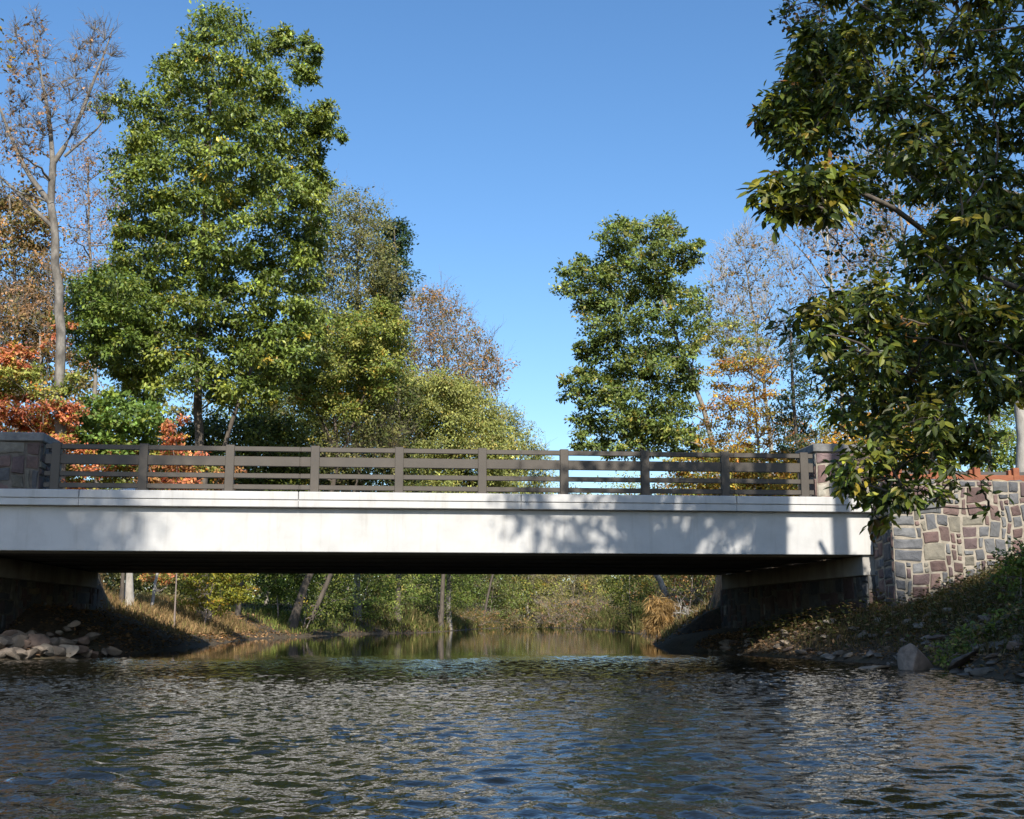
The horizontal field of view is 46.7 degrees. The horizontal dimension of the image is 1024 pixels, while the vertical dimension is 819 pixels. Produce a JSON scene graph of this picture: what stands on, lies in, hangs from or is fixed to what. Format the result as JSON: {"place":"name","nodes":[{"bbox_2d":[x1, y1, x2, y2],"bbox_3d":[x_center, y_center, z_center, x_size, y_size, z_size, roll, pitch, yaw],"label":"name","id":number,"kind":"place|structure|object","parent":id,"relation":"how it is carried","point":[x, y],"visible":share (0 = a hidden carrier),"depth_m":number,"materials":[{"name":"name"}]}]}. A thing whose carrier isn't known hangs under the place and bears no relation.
{"place":"outdoors","nodes":[
{"label":"outdoors","id":0,"kind":"place"},
{"bbox_2d":[0,432,59,488],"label":"stone pier","id":1,"kind":"structure","parent":0,"point":[23,465],"depth_m":26.83,"materials":[{"name":"stone"}]},
{"bbox_2d":[99,573,259,635],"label":"dry grass","id":2,"kind":"structure","parent":0,"point":[142,602],"depth_m":49.23,"materials":[{"name":"beige plant"}]},
{"bbox_2d":[0,627,1023,818],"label":"river water","id":3,"kind":"structure","parent":0,"point":[532,723],"depth_m":9.09,"materials":[{"name":"liquid"}]},
{"bbox_2d":[13,647,27,658],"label":"rock","id":4,"kind":"object","parent":3,"relation":"in","point":[21,653],"visible":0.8,"depth_m":26.73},
{"bbox_2d":[22,648,38,658],"bbox_3d":[-10.971,5.566,26.955,0.419,0.275,0.413,-8,-20,10],"label":"rock","id":5,"kind":"object","parent":3,"relation":"in","point":[33,652],"visible":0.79,"depth_m":26.86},
{"bbox_2d":[52,645,65,656],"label":"rock","id":6,"kind":"object","parent":3,"relation":"in","point":[59,650],"visible":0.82,"depth_m":27.30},
{"bbox_2d":[79,649,92,656],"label":"rock","id":7,"kind":"object","parent":3,"relation":"on","point":[88,653],"visible":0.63,"depth_m":28.07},
{"bbox_2d":[106,646,121,654],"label":"rock","id":8,"kind":"object","parent":3,"relation":"on","point":[111,650],"visible":0.9,"depth_m":28.99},
{"bbox_2d":[859,665,890,668],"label":"rock","id":9,"kind":"object","parent":3,"relation":"on","point":[875,667],"visible":0.8,"depth_m":21.33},
{"bbox_2d":[897,643,933,669],"bbox_3d":[7.204,4.510,21.209,0.624,0.682,0.582,11,3,-15],"label":"rock","id":10,"kind":"object","parent":3,"relation":"in","point":[910,656],"visible":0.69,"depth_m":20.98,"materials":[{"name":"stone"}]},
{"bbox_2d":[947,650,977,670],"bbox_3d":[7.653,4.215,20.070,0.737,0.168,0.569,-23,-21,-4],"label":"rock","id":11,"kind":"object","parent":3,"relation":"on","point":[959,661],"visible":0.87,"depth_m":19.87,"materials":[{"name":"stone"}]},
{"bbox_2d":[0,516,1023,681],"bbox_3d":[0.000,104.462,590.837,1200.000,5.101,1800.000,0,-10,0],"label":"ground","id":12,"kind":"structure","parent":0,"point":[707,620],"depth_m":33.13,"materials":[{"name":"soil"}]},
{"bbox_2d":[0,647,7,657],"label":"rock","id":13,"kind":"object","parent":12,"relation":"on","point":[3,652],"visible":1,"depth_m":26.48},
{"bbox_2d":[0,636,14,646],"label":"rock","id":14,"kind":"object","parent":12,"relation":"on","point":[6,641],"visible":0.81,"depth_m":27.18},
{"bbox_2d":[1,630,17,635],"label":"rock","id":15,"kind":"object","parent":12,"relation":"on","point":[8,632],"visible":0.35,"depth_m":27.94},
{"bbox_2d":[5,647,19,658],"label":"rock","id":16,"kind":"object","parent":12,"relation":"on","point":[11,652],"visible":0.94,"depth_m":26.55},
{"bbox_2d":[0,18,29,72],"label":"edge tree","id":17,"kind":"object","parent":12,"relation":"on","point":[11,42],"visible":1,"depth_m":33.17,"materials":[{"name":"brown plant"}]},
{"bbox_2d":[7,633,29,647],"bbox_3d":[-11.546,5.398,27.484,0.587,0.421,0.433,-1,-10,7],"label":"rock","id":18,"kind":"object","parent":12,"relation":"on","point":[18,638],"visible":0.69,"depth_m":27.40,"materials":[{"name":"stone"}]},
{"bbox_2d":[27,634,50,649],"bbox_3d":[-11.123,5.485,27.849,0.526,0.438,0.479,6,-12,-29],"label":"rock","id":19,"kind":"object","parent":12,"relation":"on","point":[37,639],"visible":0.71,"depth_m":27.70,"materials":[{"name":"stone"}]},
{"bbox_2d":[30,645,47,655],"bbox_3d":[-10.794,5.512,27.103,0.424,0.222,0.314,-4,-19,-8],"label":"rock","id":20,"kind":"object","parent":12,"relation":"on","point":[41,649],"visible":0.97,"depth_m":27.01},
{"bbox_2d":[0,171,80,431],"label":"brown green tree","id":21,"kind":"object","parent":12,"relation":"on","point":[18,208],"visible":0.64,"depth_m":67.00,"materials":[{"name":"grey plant"}]},
{"bbox_2d":[41,643,54,655],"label":"rock","id":22,"kind":"object","parent":12,"relation":"on","point":[50,649],"visible":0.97,"depth_m":27.21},
{"bbox_2d":[0,557,98,633],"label":"abutment","id":23,"kind":"object","parent":12,"relation":"on","point":[24,585],"visible":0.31,"depth_m":32.69,"materials":[{"name":"stone"}]},
{"bbox_2d":[0,489,873,574],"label":"bridge","id":24,"kind":"structure","parent":23,"relation":"on","point":[173,531],"depth_m":27.67,"materials":[{"name":"white concrete"}]},
{"bbox_2d":[43,442,813,496],"bbox_3d":[-1.671,1.435,27.742,17.896,1.085,0.215,1,-10,-5],"label":"bridge railing","id":25,"kind":"object","parent":24,"relation":"on","point":[56,459],"visible":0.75,"depth_m":27.66,"materials":[{"name":"metal"}]},
{"bbox_2d":[795,444,869,496],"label":"stone pier","id":26,"kind":"structure","parent":24,"relation":"on","point":[819,452],"depth_m":28.59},
{"bbox_2d":[0,247,106,415],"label":"tangled tree","id":27,"kind":"object","parent":12,"relation":"on","point":[29,304],"visible":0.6,"depth_m":59.85,"materials":[{"name":"orange plant"}]},
{"bbox_2d":[49,637,60,645],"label":"rock","id":28,"kind":"object","parent":12,"relation":"on","point":[55,641],"visible":0.48,"depth_m":28.26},
{"bbox_2d":[0,309,117,592],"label":"tree","id":29,"kind":"object","parent":12,"relation":"on","point":[89,385],"visible":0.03,"depth_m":95.59,"materials":[{"name":"red plant"}]},
{"bbox_2d":[0,2,127,488],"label":"bare tree","id":30,"kind":"object","parent":12,"relation":"on","point":[48,197],"visible":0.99,"depth_m":46.77,"materials":[{"name":"grey plant"}]},
{"bbox_2d":[56,637,74,645],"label":"rock","id":31,"kind":"object","parent":12,"relation":"on","point":[66,641],"visible":0.47,"depth_m":28.39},
{"bbox_2d":[59,644,79,656],"bbox_3d":[-10.367,5.661,27.642,0.574,0.386,0.378,2,-10,-13],"label":"rock","id":32,"kind":"object","parent":12,"relation":"on","point":[72,649],"visible":0.63,"depth_m":27.57,"materials":[{"name":"stone"}]},
{"bbox_2d":[75,645,88,653],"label":"rock","id":33,"kind":"object","parent":12,"relation":"on","point":[83,649],"visible":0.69,"depth_m":27.85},
{"bbox_2d":[41,115,132,489],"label":"dull pink tree","id":34,"kind":"object","parent":12,"relation":"on","point":[89,231],"visible":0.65,"depth_m":72.45,"materials":[{"name":"grey plant"}]},
{"bbox_2d":[85,632,101,640],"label":"rock","id":35,"kind":"object","parent":12,"relation":"on","point":[93,635],"visible":0.79,"depth_m":29.65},
{"bbox_2d":[2,578,190,657],"bbox_3d":[-12.859,5.048,34.142,6.377,3.845,15.197,0,-10,0],"label":"shore debris","id":36,"kind":"object","parent":12,"relation":"on","point":[92,628],"visible":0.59,"depth_m":34.30,"materials":[{"name":"brown plant"}]},
{"bbox_2d":[67,620,80,627],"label":"rock","id":37,"kind":"object","parent":36,"relation":"on","point":[75,623],"visible":1,"depth_m":30.30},
{"bbox_2d":[76,636,89,644],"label":"rock","id":38,"kind":"object","parent":36,"relation":"on","point":[84,640],"visible":0.94,"depth_m":29.29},
{"bbox_2d":[0,320,209,489],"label":"dogwood tree","id":39,"kind":"object","parent":12,"relation":"on","point":[10,368],"visible":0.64,"depth_m":45.12,"materials":[{"name":"red plant"}]},
{"bbox_2d":[124,573,134,605],"bbox_3d":[-15.170,5.633,46.974,1.996,4.669,2.411,0,-10,0],"label":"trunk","id":40,"kind":"object","parent":12,"relation":"on","point":[129,588],"depth_m":46.38,"materials":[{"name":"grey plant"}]},
{"bbox_2d":[66,386,219,602],"bbox_3d":[-15.251,3.551,46.795,6.142,8.646,5.067,-5,-11,26],"label":"young maple","id":41,"kind":"object","parent":12,"relation":"on","point":[104,424],"visible":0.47,"depth_m":46.15,"materials":[{"name":"green plant"}]},
{"bbox_2d":[72,315,235,599],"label":"tree","id":42,"kind":"object","parent":12,"relation":"on","point":[170,588],"visible":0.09,"depth_m":98.35,"materials":[{"name":"green plant"}]},
{"bbox_2d":[150,573,158,606],"bbox_3d":[-14.894,7.085,49.530,0.347,2.768,0.156,0,-10,0],"label":"thin sapling","id":43,"kind":"object","parent":12,"relation":"on","point":[154,590],"visible":0.46,"depth_m":49.39,"materials":[{"name":"grey plant"}]},
{"bbox_2d":[137,573,222,585],"bbox_3d":[-15.561,8.273,56.309,4.997,3.414,3.158,0,-10,0],"label":"shrub","id":44,"kind":"object","parent":12,"relation":"on","point":[163,580],"visible":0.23,"depth_m":55.79,"materials":[{"name":"green plant"}]},
{"bbox_2d":[132,413,246,626],"bbox_3d":[-12.215,4.160,44.638,4.248,8.314,2.741,0,-10,0],"label":"orange sapling","id":45,"kind":"object","parent":12,"relation":"on","point":[177,438],"visible":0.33,"depth_m":44.98,"materials":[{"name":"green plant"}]},
{"bbox_2d":[98,583,296,642],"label":"fallen leaves","id":46,"kind":"object","parent":12,"relation":"on","point":[214,634],"visible":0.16,"depth_m":50.11,"materials":[{"name":"brown plant"}]},
{"bbox_2d":[48,0,351,621],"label":"hickory tree","id":47,"kind":"object","parent":12,"relation":"on","point":[137,331],"visible":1,"depth_m":56.08,"materials":[{"name":"green plant"}]},
{"bbox_2d":[170,573,260,624],"bbox_3d":[-12.864,8.088,51.560,3.634,3.099,3.013,-8,-13,37],"label":"shrub","id":48,"kind":"object","parent":12,"relation":"on","point":[225,581],"visible":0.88,"depth_m":51.33,"materials":[{"name":"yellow plant"}]},
{"bbox_2d":[208,372,336,604],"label":"tree","id":49,"kind":"object","parent":12,"relation":"on","point":[310,586],"visible":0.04,"depth_m":109.36,"materials":[{"name":"green plant"}]},
{"bbox_2d":[248,574,309,617],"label":"shrub","id":50,"kind":"object","parent":12,"relation":"on","point":[276,580],"visible":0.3,"depth_m":67.93,"materials":[{"name":"green plant"}]},
{"bbox_2d":[131,360,434,615],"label":"understory tree","id":51,"kind":"object","parent":12,"relation":"on","point":[275,426],"visible":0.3,"depth_m":65.45,"materials":[{"name":"green plant"}]},
{"bbox_2d":[244,573,362,630],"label":"shrub","id":52,"kind":"object","parent":12,"relation":"on","point":[314,600],"visible":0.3,"depth_m":68.93,"materials":[{"name":"green plant"}]},
{"bbox_2d":[222,604,422,633],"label":"green grass","id":53,"kind":"structure","parent":12,"relation":"on","point":[272,619],"depth_m":70.42,"materials":[{"name":"green plant"}]},
{"bbox_2d":[250,291,434,631],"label":"yellowing tree","id":54,"kind":"object","parent":12,"relation":"on","point":[373,343],"visible":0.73,"depth_m":68.38,"materials":[{"name":"green plant"}]},
{"bbox_2d":[277,389,411,603],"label":"tree","id":55,"kind":"object","parent":12,"relation":"on","point":[375,579],"visible":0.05,"depth_m":133.33,"materials":[{"name":"green plant"}]},
{"bbox_2d":[283,169,425,619],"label":"ash tree","id":56,"kind":"object","parent":12,"relation":"on","point":[376,265],"visible":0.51,"depth_m":85.38,"materials":[{"name":"green plant"}]},
{"bbox_2d":[314,574,430,624],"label":"shrub","id":57,"kind":"object","parent":12,"relation":"on","point":[385,601],"visible":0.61,"depth_m":79.97,"materials":[{"name":"green plant"}]},
{"bbox_2d":[368,216,425,622],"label":"dark tree","id":58,"kind":"object","parent":12,"relation":"on","point":[399,239],"visible":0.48,"depth_m":91.80,"materials":[{"name":"green plant"}]},
{"bbox_2d":[108,584,714,642],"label":"forest floor","id":59,"kind":"structure","parent":12,"relation":"on","point":[265,635],"depth_m":60.93,"materials":[{"name":"brown plant"}]},
{"bbox_2d":[383,574,480,611],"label":"tree","id":60,"kind":"object","parent":12,"relation":"on","point":[438,585],"visible":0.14,"depth_m":147.91,"materials":[{"name":"green plant"}]},
{"bbox_2d":[390,574,474,620],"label":"shrub","id":61,"kind":"object","parent":12,"relation":"on","point":[437,608],"visible":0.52,"depth_m":103.71,"materials":[{"name":"green plant"}]},
{"bbox_2d":[372,364,534,626],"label":"willow tree","id":62,"kind":"object","parent":12,"relation":"on","point":[466,411],"visible":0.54,"depth_m":98.74,"materials":[{"name":"green plant"}]},
{"bbox_2d":[393,267,520,629],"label":"browning tree","id":63,"kind":"object","parent":12,"relation":"on","point":[445,315],"visible":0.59,"depth_m":107.41,"materials":[{"name":"brown plant"}]},
{"bbox_2d":[432,574,532,620],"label":"tree","id":64,"kind":"object","parent":12,"relation":"on","point":[493,587],"visible":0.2,"depth_m":165.22,"materials":[{"name":"green plant"}]},
{"bbox_2d":[429,598,539,628],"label":"shrub","id":65,"kind":"object","parent":12,"relation":"on","point":[492,617],"visible":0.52,"depth_m":128.12,"materials":[{"name":"green plant"}]},
{"bbox_2d":[93,468,878,624],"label":"woods","id":66,"kind":"object","parent":12,"relation":"on","point":[148,590],"visible":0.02,"depth_m":201.40,"materials":[{"name":"green plant"}]},
{"bbox_2d":[451,574,538,621],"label":"shrub","id":67,"kind":"object","parent":12,"relation":"on","point":[484,588],"visible":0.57,"depth_m":146.75,"materials":[{"name":"green plant"}]},
{"bbox_2d":[316,593,708,632],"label":"river grass","id":68,"kind":"structure","parent":12,"relation":"on","point":[427,623],"depth_m":108.77,"materials":[{"name":"green plant"}]},
{"bbox_2d":[483,400,572,622],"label":"wispy tree","id":69,"kind":"object","parent":12,"relation":"on","point":[511,420],"visible":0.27,"depth_m":140.13,"materials":[{"name":"green plant"}]},
{"bbox_2d":[484,574,572,621],"bbox_3d":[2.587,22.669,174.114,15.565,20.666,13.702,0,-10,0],"label":"shrub","id":70,"kind":"object","parent":12,"relation":"on","point":[529,606],"visible":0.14,"depth_m":172.27,"materials":[{"name":"green plant"}]},
{"bbox_2d":[517,574,615,624],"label":"shrub","id":71,"kind":"object","parent":12,"relation":"on","point":[533,577],"visible":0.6,"depth_m":153.86,"materials":[{"name":"green plant"}]},
{"bbox_2d":[525,482,616,620],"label":"tree","id":72,"kind":"object","parent":12,"relation":"on","point":[575,592],"visible":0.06,"depth_m":176.34,"materials":[{"name":"green plant"}]},
{"bbox_2d":[535,594,619,628],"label":"shrub","id":73,"kind":"object","parent":12,"relation":"on","point":[565,610],"visible":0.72,"depth_m":130.04,"materials":[{"name":"green plant"}]},
{"bbox_2d":[576,471,670,607],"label":"tree","id":74,"kind":"object","parent":12,"relation":"on","point":[624,486],"visible":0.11,"depth_m":167.29,"materials":[{"name":"green plant"}]},
{"bbox_2d":[548,209,720,487],"bbox_3d":[6.874,-0.565,63.004,8.975,22.398,7.867,6,-12,-31],"label":"oak tree","id":75,"kind":"object","parent":12,"relation":"on","point":[613,393],"visible":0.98,"depth_m":62.91,"materials":[{"name":"green plant"}]},
{"bbox_2d":[596,575,676,622],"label":"shrub","id":76,"kind":"object","parent":12,"relation":"on","point":[627,585],"visible":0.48,"depth_m":95.29,"materials":[{"name":"green plant"}]},
{"bbox_2d":[640,592,684,638],"bbox_3d":[6.808,9.440,54.172,2.098,2.385,2.247,-6,-11,28],"label":"reed clump","id":77,"kind":"object","parent":12,"relation":"on","point":[658,610],"visible":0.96,"depth_m":53.83,"materials":[{"name":"beige plant"}]},
{"bbox_2d":[616,471,712,604],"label":"tree","id":78,"kind":"object","parent":12,"relation":"on","point":[665,487],"visible":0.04,"depth_m":148.22,"materials":[{"name":"green plant"}]},
{"bbox_2d":[653,575,676,622],"bbox_3d":[7.548,9.029,59.353,1.642,4.479,0.419,0,-10,0],"label":"leaning trunk","id":79,"kind":"object","parent":12,"relation":"on","point":[660,581],"visible":0.2,"depth_m":59.30,"materials":[{"name":"grey plant"}]},
{"bbox_2d":[631,575,716,639],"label":"bank grass","id":80,"kind":"structure","parent":12,"relation":"on","point":[700,609],"depth_m":44.43,"materials":[{"name":"brown plant"}]},
{"bbox_2d":[645,575,715,610],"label":"shrub","id":81,"kind":"object","parent":12,"relation":"on","point":[684,581],"visible":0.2,"depth_m":65.44,"materials":[{"name":"green plant"}]},
{"bbox_2d":[650,575,714,618],"bbox_3d":[9.299,9.439,57.447,4.491,4.039,4.743,-8,-13,37],"label":"shrub","id":82,"kind":"object","parent":12,"relation":"on","point":[682,593],"visible":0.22,"depth_m":56.99,"materials":[{"name":"green plant"}]},
{"bbox_2d":[652,580,720,643],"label":"leaf litter","id":83,"kind":"object","parent":12,"relation":"on","point":[654,642],"visible":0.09,"depth_m":41.89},
{"bbox_2d":[671,596,708,618],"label":"dead branches","id":84,"kind":"object","parent":12,"relation":"on","point":[684,613],"visible":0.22,"depth_m":48.27,"materials":[{"name":"grey plant"}]},
{"bbox_2d":[677,443,778,599],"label":"tree","id":85,"kind":"object","parent":12,"relation":"on","point":[729,449],"visible":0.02,"depth_m":120.10,"materials":[{"name":"green plant"}]},
{"bbox_2d":[659,311,820,496],"bbox_3d":[10.338,1.685,52.416,7.927,13.272,5.935,0,-10,0],"label":"beech tree","id":86,"kind":"object","parent":12,"relation":"on","point":[733,404],"visible":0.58,"depth_m":52.53,"materials":[{"name":"orange plant"}]},
{"bbox_2d":[692,213,807,475],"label":"thin tree","id":87,"kind":"object","parent":12,"relation":"on","point":[744,283],"visible":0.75,"depth_m":73.56,"materials":[{"name":"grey plant"}]},
{"bbox_2d":[720,555,876,627],"bbox_3d":[8.474,6.119,34.623,1.450,2.996,13.318,1,-10,-5],"label":"abutment","id":88,"kind":"object","parent":12,"relation":"on","point":[747,598],"visible":0.36,"depth_m":33.24,"materials":[{"name":"stone"}]},
{"bbox_2d":[763,421,836,489],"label":"tree","id":89,"kind":"object","parent":12,"relation":"on","point":[812,430],"visible":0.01,"depth_m":101.50,"materials":[{"name":"plant"}]},
{"bbox_2d":[767,328,887,496],"bbox_3d":[12.962,1.966,47.634,5.455,11.024,4.692,0,-10,0],"label":"dark hemlock","id":90,"kind":"object","parent":12,"relation":"on","point":[792,348],"visible":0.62,"depth_m":47.54,"materials":[{"name":"green plant"}]},
{"bbox_2d":[777,143,903,438],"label":"white limbed tree","id":91,"kind":"object","parent":12,"relation":"on","point":[829,266],"visible":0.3,"depth_m":68.30,"materials":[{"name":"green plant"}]},
{"bbox_2d":[694,577,1023,676],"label":"bank litter","id":92,"kind":"object","parent":12,"relation":"on","point":[741,632],"visible":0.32,"depth_m":26.64,"materials":[{"name":"brown plant"}]},
{"bbox_2d":[732,532,1023,660],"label":"weeds","id":93,"kind":"object","parent":12,"relation":"on","point":[960,602],"visible":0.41,"depth_m":25.02,"materials":[{"name":"green plant"}]},
{"bbox_2d":[818,402,939,483],"bbox_3d":[14.315,3.215,46.082,5.137,7.652,4.709,0,-10,0],"label":"amber tree","id":94,"kind":"object","parent":12,"relation":"on","point":[832,439],"visible":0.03,"depth_m":45.94,"materials":[{"name":"orange plant"}]},
{"bbox_2d":[736,0,1023,543],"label":"hickory","id":95,"kind":"object","parent":12,"relation":"on","point":[799,114],"visible":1,"depth_m":11.58,"materials":[{"name":"green plant"}]},
{"bbox_2d":[767,0,1023,455],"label":"maple branch tree","id":96,"kind":"object","parent":12,"relation":"on","point":[841,144],"visible":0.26,"depth_m":20.03,"materials":[{"name":"green plant"}]},
{"bbox_2d":[813,103,1022,466],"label":"backdrop tree","id":97,"kind":"object","parent":12,"relation":"on","point":[902,229],"visible":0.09,"depth_m":61.83,"materials":[{"name":"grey plant"}]},
{"bbox_2d":[926,635,947,639],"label":"rock","id":98,"kind":"object","parent":12,"relation":"on","point":[929,637],"visible":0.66,"depth_m":22.84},
{"bbox_2d":[873,479,1023,607],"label":"wing wall","id":99,"kind":"structure","parent":12,"relation":"on","point":[916,554],"depth_m":27.48,"materials":[{"name":"stone"}]},
{"bbox_2d":[879,467,1023,481],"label":"coping","id":100,"kind":"object","parent":99,"relation":"on","point":[1012,474],"visible":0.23,"depth_m":28.59,"materials":[{"name":"stone"}]},
{"bbox_2d":[897,306,1016,471],"bbox_3d":[20.294,1.199,50.764,9.465,13.417,6.590,4,-11,-21],"label":"screen tree","id":101,"kind":"object","parent":12,"relation":"on","point":[988,420],"visible":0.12,"depth_m":50.40,"materials":[{"name":"green plant"}]},
{"bbox_2d":[916,589,1023,671],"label":"shrub","id":102,"kind":"object","parent":12,"relation":"on","point":[954,646],"visible":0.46,"depth_m":20.46,"materials":[{"name":"green plant"}]},
{"bbox_2d":[970,667,994,676],"bbox_3d":[7.379,4.101,18.512,0.212,0.178,0.434,9,-13,-40],"label":"rock","id":103,"kind":"object","parent":12,"relation":"on","point":[979,672],"visible":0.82,"depth_m":18.48,"materials":[{"name":"stone"}]},
{"bbox_2d":[955,402,1016,471],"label":"tree","id":104,"kind":"object","parent":12,"relation":"on","point":[1002,459],"visible":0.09,"depth_m":87.78,"materials":[{"name":"green plant"}]},
{"bbox_2d":[987,537,1023,602],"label":"shrub","id":105,"kind":"object","parent":12,"relation":"on","point":[1012,570],"visible":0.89,"depth_m":22.40,"materials":[{"name":"green plant"}]},
{"bbox_2d":[989,263,1023,471],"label":"pale trunk tree","id":106,"kind":"object","parent":12,"relation":"on","point":[1019,424],"visible":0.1,"depth_m":34.32,"materials":[{"name":"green plant"}]},
{"bbox_2d":[1006,641,1023,650],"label":"rock","id":107,"kind":"object","parent":12,"relation":"on","point":[1010,644],"visible":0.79,"depth_m":18.48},
{"bbox_2d":[0,0,1023,615],"label":"sky","id":108,"kind":"structure","parent":0,"point":[504,131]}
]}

